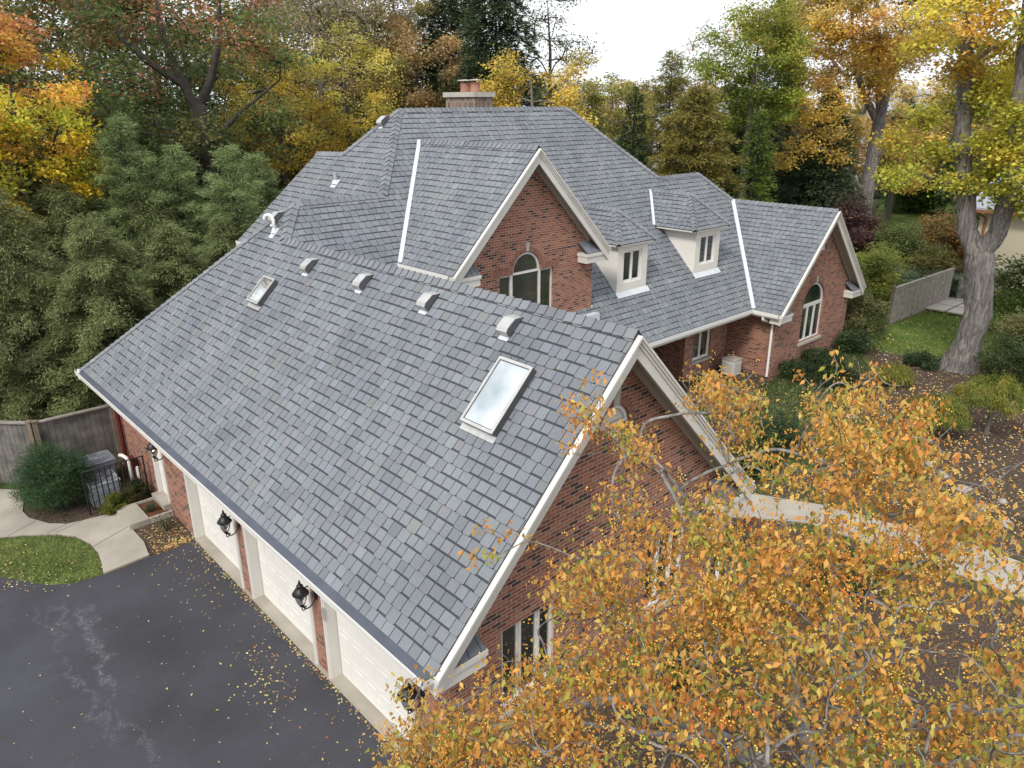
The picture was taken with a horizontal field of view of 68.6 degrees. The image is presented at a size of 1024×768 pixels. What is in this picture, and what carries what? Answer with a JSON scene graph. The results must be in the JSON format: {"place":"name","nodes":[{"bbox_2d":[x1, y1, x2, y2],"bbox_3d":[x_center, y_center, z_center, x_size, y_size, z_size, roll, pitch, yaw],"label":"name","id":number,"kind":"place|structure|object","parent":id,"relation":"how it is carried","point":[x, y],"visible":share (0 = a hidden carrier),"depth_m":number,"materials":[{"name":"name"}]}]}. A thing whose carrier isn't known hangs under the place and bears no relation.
{"place":"outdoors","nodes":[
{"label":"outdoors","id":0,"kind":"place"},
{"bbox_2d":[0,535,102,584],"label":"lawn","id":1,"kind":"structure","parent":0,"point":[67,572],"depth_m":17.58,"materials":[{"name":"green plant"}]},
{"bbox_2d":[0,540,411,767],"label":"driveway","id":2,"kind":"structure","parent":0,"point":[110,695],"depth_m":13.85,"materials":[{"name":"grey asphalt"}]},
{"bbox_2d":[9,542,399,763],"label":"fallen leaves","id":3,"kind":"object","parent":2,"relation":"on","point":[365,721],"visible":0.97,"depth_m":14.13,"materials":[{"name":"yellow plant"}]},
{"bbox_2d":[0,108,1023,767],"bbox_3d":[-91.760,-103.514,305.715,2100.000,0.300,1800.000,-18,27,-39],"label":"ground","id":4,"kind":"structure","parent":0,"point":[748,376],"depth_m":20.61,"materials":[{"name":"soil"}]},
{"bbox_2d":[0,420,43,482],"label":"wooden fence","id":5,"kind":"object","parent":4,"relation":"on","point":[15,436],"visible":0.59,"depth_m":20.76,"materials":[{"name":"grey wood"}]},
{"bbox_2d":[0,186,105,441],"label":"hemlock tree","id":6,"kind":"object","parent":4,"relation":"on","point":[10,274],"visible":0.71,"depth_m":22.50,"materials":[{"name":"green plant"}]},
{"bbox_2d":[0,6,122,389],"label":"orange maple tree","id":7,"kind":"object","parent":4,"relation":"on","point":[13,128],"visible":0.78,"depth_m":24.91,"materials":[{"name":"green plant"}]},
{"bbox_2d":[0,178,138,419],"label":"hemlock tree","id":8,"kind":"object","parent":4,"relation":"on","point":[61,218],"visible":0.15,"depth_m":25.02,"materials":[{"name":"green plant"}]},
{"bbox_2d":[0,0,140,220],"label":"dark tree","id":9,"kind":"object","parent":4,"relation":"on","point":[48,25],"visible":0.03,"depth_m":41.96,"materials":[{"name":"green plant"}]},
{"bbox_2d":[0,489,148,574],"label":"walkway","id":10,"kind":"structure","parent":4,"relation":"on","point":[123,548],"depth_m":18.70,"materials":[{"name":"concrete"}]},
{"bbox_2d":[30,404,124,476],"bbox_3d":[-12.312,1.681,21.395,2.080,1.950,0.200,-17,27,-38],"label":"wooden fence","id":11,"kind":"object","parent":4,"relation":"on","point":[86,415],"visible":0.54,"depth_m":21.41,"materials":[{"name":"grey wood"}]},
{"bbox_2d":[8,210,159,469],"bbox_3d":[-12.384,-1.590,23.328,6.464,7.642,6.197,-18,27,-39],"label":"hemlock tree","id":12,"kind":"object","parent":4,"relation":"on","point":[117,307],"visible":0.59,"depth_m":22.55,"materials":[{"name":"green plant"}]},
{"bbox_2d":[0,24,181,309],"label":"dark tree","id":13,"kind":"object","parent":4,"relation":"on","point":[24,76],"visible":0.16,"depth_m":30.68,"materials":[{"name":"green plant"}]},
{"bbox_2d":[0,0,198,212],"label":"dark tree","id":14,"kind":"object","parent":4,"relation":"on","point":[21,10],"visible":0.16,"depth_m":36.02,"materials":[{"name":"green plant"}]},
{"bbox_2d":[0,109,209,342],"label":"dark tree","id":15,"kind":"object","parent":4,"relation":"on","point":[27,198],"visible":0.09,"depth_m":26.39,"materials":[{"name":"green plant"}]},
{"bbox_2d":[23,465,194,552],"bbox_3d":[-10.644,3.425,19.490,3.002,0.030,6.493,-18,27,-39],"label":"garden bed","id":16,"kind":"object","parent":4,"relation":"on","point":[73,514],"visible":0.43,"depth_m":19.31,"materials":[{"name":"brown soil"}]},
{"bbox_2d":[3,438,103,516],"bbox_3d":[-11.925,2.348,19.598,2.296,2.039,2.312,-18,27,-39],"label":"round hedge","id":17,"kind":"object","parent":16,"relation":"on","point":[58,483],"visible":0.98,"depth_m":19.25,"materials":[{"name":"green plant"}]},
{"bbox_2d":[85,469,122,507],"bbox_3d":[-10.984,2.798,20.163,0.760,0.631,0.760,-18,27,-39],"label":"air conditioner","id":18,"kind":"object","parent":16,"relation":"on","point":[104,483],"visible":0.69,"depth_m":19.91,"materials":[{"name":"metal"}]},
{"bbox_2d":[80,455,150,515],"bbox_3d":[-10.382,2.662,19.725,1.505,1.270,0.044,-17,26,-37],"label":"iron railing","id":19,"kind":"object","parent":16,"relation":"on","point":[92,470],"visible":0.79,"depth_m":19.56,"materials":[{"name":"black metal"}]},
{"bbox_2d":[116,503,150,529],"bbox_3d":[-9.744,3.405,19.300,0.490,0.170,1.120,-18,27,-39],"label":"entrance step","id":20,"kind":"object","parent":16,"relation":"on","point":[133,516],"visible":1,"depth_m":19.13,"materials":[{"name":"concrete"}]},
{"bbox_2d":[118,476,152,504],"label":"spreading bush","id":21,"kind":"object","parent":16,"relation":"on","point":[130,496],"visible":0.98,"depth_m":19.94,"materials":[{"name":"green plant"}]},
{"bbox_2d":[29,0,219,162],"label":"dark tree","id":22,"kind":"object","parent":4,"relation":"on","point":[187,64],"visible":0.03,"depth_m":49.78,"materials":[{"name":"green plant"}]},
{"bbox_2d":[9,100,260,251],"bbox_3d":[-18.083,-9.045,38.261,10.375,10.664,11.623,6,21,17],"label":"dark tree","id":23,"kind":"object","parent":4,"relation":"on","point":[171,133],"visible":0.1,"depth_m":35.11,"materials":[{"name":"green plant"}]},
{"bbox_2d":[74,110,196,327],"bbox_3d":[-13.293,-4.495,26.791,5.031,9.944,5.146,-1,21,-3],"label":"pine tree","id":24,"kind":"object","parent":4,"relation":"on","point":[129,188],"visible":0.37,"depth_m":25.79,"materials":[{"name":"green plant"}]},
{"bbox_2d":[105,220,211,402],"bbox_3d":[-11.138,-2.058,25.072,5.057,6.788,4.817,5,21,14],"label":"hemlock tree","id":25,"kind":"object","parent":4,"relation":"on","point":[175,263],"visible":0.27,"depth_m":24.06,"materials":[{"name":"green plant"}]},
{"bbox_2d":[116,187,204,320],"bbox_3d":[-12.891,-3.195,27.077,5.896,7.568,5.323,6,21,15],"label":"hemlock tree","id":26,"kind":"object","parent":4,"relation":"on","point":[153,209],"visible":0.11,"depth_m":26.02,"materials":[{"name":"green plant"}]},
{"bbox_2d":[93,0,227,187],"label":"dark tree","id":27,"kind":"object","parent":4,"relation":"on","point":[166,59],"visible":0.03,"depth_m":55.15,"materials":[{"name":"green plant"}]},
{"bbox_2d":[134,139,218,276],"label":"pine tree","id":28,"kind":"object","parent":4,"relation":"on","point":[176,168],"visible":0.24,"depth_m":26.65,"materials":[{"name":"green plant"}]},
{"bbox_2d":[75,0,283,210],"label":"dark tree","id":29,"kind":"object","parent":4,"relation":"on","point":[232,60],"visible":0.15,"depth_m":40.94,"materials":[{"name":"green plant"}]},
{"bbox_2d":[38,0,324,231],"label":"oak tree","id":30,"kind":"object","parent":4,"relation":"on","point":[207,137],"visible":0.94,"depth_m":31.74,"materials":[{"name":"green plant"}]},
{"bbox_2d":[198,216,240,269],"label":"hemlock tree","id":31,"kind":"object","parent":4,"relation":"on","point":[223,227],"visible":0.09,"depth_m":25.62,"materials":[{"name":"green plant"}]},
{"bbox_2d":[191,143,268,264],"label":"pine tree","id":32,"kind":"object","parent":4,"relation":"on","point":[231,190],"visible":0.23,"depth_m":25.90,"materials":[{"name":"green plant"}]},
{"bbox_2d":[145,100,317,252],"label":"dark tree","id":33,"kind":"object","parent":4,"relation":"on","point":[289,171],"visible":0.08,"depth_m":41.44,"materials":[{"name":"green plant"}]},
{"bbox_2d":[163,0,341,209],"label":"dark tree","id":34,"kind":"object","parent":4,"relation":"on","point":[200,51],"visible":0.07,"depth_m":47.41,"materials":[{"name":"green plant"}]},
{"bbox_2d":[232,150,284,232],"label":"pine tree","id":35,"kind":"object","parent":4,"relation":"on","point":[266,178],"visible":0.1,"depth_m":28.77,"materials":[{"name":"green plant"}]},
{"bbox_2d":[200,33,346,188],"bbox_3d":[-11.917,-11.073,39.223,7.078,13.494,6.650,0,21,2],"label":"ochre tree","id":36,"kind":"object","parent":4,"relation":"on","point":[299,137],"visible":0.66,"depth_m":37.13,"materials":[{"name":"yellow plant"}]},
{"bbox_2d":[191,532,415,767],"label":"apron","id":37,"kind":"object","parent":4,"relation":"on","point":[361,701],"visible":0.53,"depth_m":14.92,"materials":[{"name":"concrete"}]},
{"bbox_2d":[239,0,380,148],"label":"dark tree","id":38,"kind":"object","parent":4,"relation":"on","point":[304,42],"visible":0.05,"depth_m":52.98,"materials":[{"name":"green plant"}]},
{"bbox_2d":[262,94,371,207],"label":"dark tree","id":39,"kind":"object","parent":4,"relation":"on","point":[333,132],"visible":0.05,"depth_m":45.35,"materials":[{"name":"yellow plant"}]},
{"bbox_2d":[240,0,413,143],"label":"bare tree","id":40,"kind":"object","parent":4,"relation":"on","point":[342,11],"visible":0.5,"depth_m":45.40,"materials":[{"name":"brown plant"}]},
{"bbox_2d":[265,17,411,155],"bbox_3d":[-8.737,-12.185,40.841,7.825,14.087,7.388,3,21,9],"label":"ochre tree","id":41,"kind":"object","parent":4,"relation":"on","point":[347,127],"visible":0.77,"depth_m":38.56,"materials":[{"name":"yellow plant"}]},
{"bbox_2d":[291,0,427,144],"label":"dark tree","id":42,"kind":"object","parent":4,"relation":"on","point":[379,26],"visible":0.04,"depth_m":51.33,"materials":[{"name":"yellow plant"}]},
{"bbox_2d":[305,0,449,130],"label":"bare tree","id":43,"kind":"object","parent":4,"relation":"on","point":[409,15],"visible":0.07,"depth_m":56.92,"materials":[{"name":"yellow plant"}]},
{"bbox_2d":[325,0,485,120],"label":"brown tree","id":44,"kind":"object","parent":4,"relation":"on","point":[415,98],"visible":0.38,"depth_m":48.69,"materials":[{"name":"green plant"}]},
{"bbox_2d":[406,0,493,104],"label":"spruce tree","id":45,"kind":"object","parent":4,"relation":"on","point":[450,23],"visible":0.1,"depth_m":52.90,"materials":[{"name":"green plant"}]},
{"bbox_2d":[74,79,865,767],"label":"brick house","id":46,"kind":"structure","parent":4,"relation":"on","point":[344,381],"depth_m":15.36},
{"bbox_2d":[183,473,244,587],"bbox_3d":[-6.721,3.016,17.199,0.375,2.288,2.868,-18,27,-39],"label":"garage door","id":47,"kind":"structure","parent":46,"relation":"in","point":[205,513],"depth_m":17.83,"materials":[{"name":"paint"}]},
{"bbox_2d":[242,526,318,664],"bbox_3d":[-4.514,3.853,14.936,0.375,2.288,2.868,-18,27,-39],"label":"garage door","id":48,"kind":"structure","parent":46,"relation":"in","point":[269,577],"depth_m":15.45,"materials":[{"name":"paint"}]},
{"bbox_2d":[320,597,417,763],"bbox_3d":[-2.334,4.680,12.701,0.375,2.288,2.808,-18,27,-39],"label":"garage door","id":49,"kind":"structure","parent":46,"relation":"in","point":[349,653],"depth_m":13.20,"materials":[{"name":"paint"}]},
{"bbox_2d":[500,252,551,306],"bbox_3d":[0.369,-2.723,21.092,2.070,2.010,0.072,-18,27,-39],"label":"arched window","id":50,"kind":"structure","parent":46,"relation":"in","point":[528,282],"depth_m":21.09,"materials":[{"name":"glass"}]},
{"bbox_2d":[499,602,556,720],"bbox_3d":[0.259,4.372,12.051,1.340,1.640,0.210,-18,27,-39],"label":"window","id":51,"kind":"structure","parent":46,"relation":"in","point":[520,633],"depth_m":12.04,"materials":[{"name":"white paint"}]},
{"bbox_2d":[641,525,682,620],"bbox_3d":[2.879,3.522,14.292,1.340,1.640,0.210,-18,27,-39],"label":"window","id":52,"kind":"structure","parent":46,"relation":"in","point":[667,573],"depth_m":14.35,"materials":[{"name":"white paint"}]},
{"bbox_2d":[797,282,822,346],"bbox_3d":[11.683,-2.794,29.269,1.820,2.380,0.210,-18,27,-39],"label":"arched window","id":53,"kind":"structure","parent":46,"relation":"in","point":[813,300],"depth_m":29.39,"materials":[{"name":"white paint"}]},
{"bbox_2d":[436,0,546,106],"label":"spruce tree","id":54,"kind":"object","parent":4,"relation":"on","point":[495,13],"visible":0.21,"depth_m":45.80,"materials":[{"name":"green plant"}]},
{"bbox_2d":[463,44,604,127],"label":"yellow tree","id":55,"kind":"object","parent":4,"relation":"on","point":[506,99],"visible":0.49,"depth_m":41.74,"materials":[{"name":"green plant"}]},
{"bbox_2d":[491,0,606,106],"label":"thin green tree","id":56,"kind":"object","parent":4,"relation":"on","point":[549,40],"visible":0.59,"depth_m":54.26,"materials":[{"name":"green plant"}]},
{"bbox_2d":[570,75,661,159],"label":"yellow tree","id":57,"kind":"object","parent":4,"relation":"on","point":[617,88],"visible":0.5,"depth_m":55.26,"materials":[{"name":"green plant"}]},
{"bbox_2d":[613,83,650,166],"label":"pine tree","id":58,"kind":"object","parent":4,"relation":"on","point":[634,118],"visible":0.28,"depth_m":39.10,"materials":[{"name":"green plant"}]},
{"bbox_2d":[634,48,696,174],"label":"cypress tree","id":59,"kind":"object","parent":4,"relation":"on","point":[669,95],"visible":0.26,"depth_m":40.17,"materials":[{"name":"green plant"}]},
{"bbox_2d":[645,81,750,199],"bbox_3d":[9.205,-9.615,38.100,7.435,10.824,7.294,-18,27,-39],"label":"cypress tree","id":60,"kind":"object","parent":4,"relation":"on","point":[693,138],"visible":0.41,"depth_m":36.38,"materials":[{"name":"green plant"}]},
{"bbox_2d":[703,86,770,199],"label":"spruce tree","id":61,"kind":"object","parent":4,"relation":"on","point":[734,152],"visible":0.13,"depth_m":52.67,"materials":[{"name":"green plant"}]},
{"bbox_2d":[679,0,828,198],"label":"green maple tree","id":62,"kind":"object","parent":4,"relation":"on","point":[785,56],"visible":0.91,"depth_m":43.42,"materials":[{"name":"green plant"}]},
{"bbox_2d":[731,109,778,202],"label":"cypress tree","id":63,"kind":"object","parent":4,"relation":"on","point":[754,191],"visible":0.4,"depth_m":38.60,"materials":[{"name":"green plant"}]},
{"bbox_2d":[500,525,1023,767],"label":"mulch bed","id":64,"kind":"object","parent":4,"relation":"on","point":[937,679],"visible":0.16,"depth_m":13.97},
{"bbox_2d":[359,334,1023,767],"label":"crabapple tree","id":65,"kind":"object","parent":64,"relation":"on","point":[741,606],"visible":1,"depth_m":5.47,"materials":[{"name":"orange plant"}]},
{"bbox_2d":[801,544,888,606],"bbox_3d":[7.214,4.104,16.277,1.919,1.076,1.640,-18,27,-39],"label":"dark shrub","id":66,"kind":"object","parent":64,"relation":"on","point":[848,576],"visible":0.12,"depth_m":16.22,"materials":[{"name":"green plant"}]},
{"bbox_2d":[734,0,806,201],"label":"spruce tree","id":67,"kind":"object","parent":4,"relation":"on","point":[776,126],"visible":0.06,"depth_m":58.54,"materials":[{"name":"green plant"}]},
{"bbox_2d":[760,133,829,206],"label":"spruce tree","id":68,"kind":"object","parent":4,"relation":"on","point":[785,179],"visible":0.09,"depth_m":53.19,"materials":[{"name":"green plant"}]},
{"bbox_2d":[772,84,873,257],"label":"spruce tree","id":69,"kind":"object","parent":4,"relation":"on","point":[807,176],"visible":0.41,"depth_m":49.38,"materials":[{"name":"green plant"}]},
{"bbox_2d":[723,0,979,240],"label":"tall autumn tree","id":70,"kind":"object","parent":4,"relation":"on","point":[870,52],"visible":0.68,"depth_m":47.57,"materials":[{"name":"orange plant"}]},
{"bbox_2d":[828,191,891,253],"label":"purple shrub","id":71,"kind":"object","parent":4,"relation":"on","point":[849,216],"visible":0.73,"depth_m":48.02,"materials":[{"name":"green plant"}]},
{"bbox_2d":[710,345,1023,560],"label":"mulch bed","id":72,"kind":"object","parent":4,"relation":"on","point":[993,439],"visible":0.36,"depth_m":22.56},
{"bbox_2d":[735,404,814,460],"bbox_3d":[7.888,1.463,22.305,2.289,1.406,2.246,-18,27,-39],"label":"dark shrub","id":73,"kind":"object","parent":72,"relation":"on","point":[784,424],"visible":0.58,"depth_m":22.16,"materials":[{"name":"green plant"}]},
{"bbox_2d":[775,355,824,385],"bbox_3d":[10.660,-0.519,27.960,1.655,0.938,1.791,-18,27,-39],"label":"yew shrub","id":74,"kind":"object","parent":72,"relation":"on","point":[791,365],"visible":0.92,"depth_m":27.79,"materials":[{"name":"green plant"}]},
{"bbox_2d":[722,353,880,476],"bbox_3d":[10.279,0.516,26.387,11.803,0.180,4.984,-42,45,-61],"label":"ground cover","id":75,"kind":"object","parent":72,"relation":"on","point":[791,461],"visible":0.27,"depth_m":25.10,"materials":[{"name":"green plant"}]},
{"bbox_2d":[800,345,851,370],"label":"yew shrub","id":76,"kind":"object","parent":72,"relation":"on","point":[813,356],"visible":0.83,"depth_m":29.07,"materials":[{"name":"green plant"}]},
{"bbox_2d":[813,367,875,394],"bbox_3d":[11.965,-0.143,27.251,1.901,0.669,2.343,-3,21,-7],"label":"hedge","id":77,"kind":"object","parent":72,"relation":"on","point":[855,376],"visible":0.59,"depth_m":27.27,"materials":[{"name":"green plant"}]},
{"bbox_2d":[830,328,882,354],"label":"corner shrub","id":78,"kind":"object","parent":72,"relation":"on","point":[848,341],"visible":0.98,"depth_m":30.65,"materials":[{"name":"green plant"}]},
{"bbox_2d":[703,338,1023,544],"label":"fallen leaves","id":79,"kind":"object","parent":72,"relation":"on","point":[929,430],"visible":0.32,"depth_m":23.10,"materials":[{"name":"orange plant"}]},
{"bbox_2d":[873,361,917,387],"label":"weeping pine","id":80,"kind":"object","parent":72,"relation":"on","point":[898,374],"visible":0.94,"depth_m":27.01,"materials":[{"name":"green plant"}]},
{"bbox_2d":[900,349,942,370],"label":"hedge","id":81,"kind":"object","parent":72,"relation":"on","point":[923,359],"visible":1,"depth_m":29.17,"materials":[{"name":"green plant"}]},
{"bbox_2d":[898,389,973,435],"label":"weeping pine","id":82,"kind":"object","parent":72,"relation":"on","point":[960,411],"visible":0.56,"depth_m":22.48,"materials":[{"name":"green plant"}]},
{"bbox_2d":[947,370,1023,434],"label":"weeping pine","id":83,"kind":"object","parent":72,"relation":"on","point":[1001,394],"visible":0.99,"depth_m":22.46,"materials":[{"name":"green plant"}]},
{"bbox_2d":[969,332,1023,387],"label":"olive shrub","id":84,"kind":"object","parent":72,"relation":"on","point":[1017,354],"visible":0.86,"depth_m":26.67,"materials":[{"name":"green plant"}]},
{"bbox_2d":[979,306,1023,371],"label":"olive shrub","id":85,"kind":"object","parent":72,"relation":"on","point":[1016,327],"visible":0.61,"depth_m":28.19,"materials":[{"name":"green plant"}]},
{"bbox_2d":[843,290,892,338],"bbox_3d":[14.986,-2.949,32.107,2.622,2.440,2.568,-18,27,-39],"label":"corner shrub","id":86,"kind":"object","parent":4,"relation":"on","point":[860,305],"visible":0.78,"depth_m":31.78,"materials":[{"name":"green plant"}]},
{"bbox_2d":[856,243,907,306],"bbox_3d":[17.217,-5.170,36.494,3.971,3.616,3.949,-18,27,-39],"label":"yellow shrub","id":87,"kind":"object","parent":4,"relation":"on","point":[882,264],"visible":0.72,"depth_m":35.92,"materials":[{"name":"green plant"}]},
{"bbox_2d":[868,219,928,262],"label":"weeping shrub","id":88,"kind":"object","parent":4,"relation":"on","point":[890,237],"visible":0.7,"depth_m":47.30,"materials":[{"name":"green plant"}]},
{"bbox_2d":[900,242,963,272],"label":"yellow shrub","id":89,"kind":"object","parent":4,"relation":"on","point":[938,261],"visible":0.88,"depth_m":45.16,"materials":[{"name":"green plant"}]},
{"bbox_2d":[860,0,1023,374],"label":"silver maple tree","id":90,"kind":"object","parent":4,"relation":"on","point":[974,77],"visible":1,"depth_m":26.30,"materials":[{"name":"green plant"}]},
{"bbox_2d":[976,178,1023,290],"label":"neighbour building","id":91,"kind":"structure","parent":4,"relation":"on","point":[1012,244],"depth_m":40.84,"materials":[{"name":"beige paint"}]},
{"bbox_2d":[1,0,1022,111],"label":"sky","id":92,"kind":"structure","parent":0,"point":[635,34],"materials":[{"name":"white"}]},
{"bbox_2d":[725,494,1023,599],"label":"front path","id":93,"kind":"structure","parent":0,"point":[787,508],"depth_m":18.87,"materials":[{"name":"concrete"}]},
{"bbox_2d":[870,199,979,258],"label":"lawn","id":94,"kind":"structure","parent":0,"point":[900,218],"depth_m":66.84,"materials":[{"name":"green plant"}]},
{"bbox_2d":[832,74,971,218],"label":"orange maple tree","id":95,"kind":"object","parent":94,"relation":"on","point":[908,88],"visible":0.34,"depth_m":63.25,"materials":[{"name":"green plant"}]},
{"bbox_2d":[876,166,951,213],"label":"green shrub","id":96,"kind":"object","parent":94,"relation":"on","point":[912,203],"visible":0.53,"depth_m":68.78,"materials":[{"name":"green plant"}]},
{"bbox_2d":[895,208,978,261],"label":"orange shrub","id":97,"kind":"object","parent":94,"relation":"on","point":[941,229],"visible":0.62,"depth_m":49.54,"materials":[{"name":"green plant"}]},
{"bbox_2d":[930,126,1003,225],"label":"dark tree","id":98,"kind":"object","parent":94,"relation":"on","point":[947,166],"visible":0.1,"depth_m":61.78,"materials":[{"name":"green plant"}]},
{"bbox_2d":[863,292,1023,360],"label":"lawn","id":99,"kind":"structure","parent":0,"point":[923,337],"depth_m":33.42,"materials":[{"name":"green plant"}]},
{"bbox_2d":[886,266,955,323],"bbox_3d":[19.903,-4.344,36.409,6.755,1.850,0.200,-17,26,-37],"label":"grey fence","id":100,"kind":"object","parent":99,"relation":"on","point":[925,291],"visible":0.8,"depth_m":36.04,"materials":[{"name":"grey wood"}]},
{"bbox_2d":[991,253,1023,337],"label":"green shrub","id":101,"kind":"object","parent":99,"relation":"on","point":[1007,281],"visible":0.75,"depth_m":32.70,"materials":[{"name":"green plant"}]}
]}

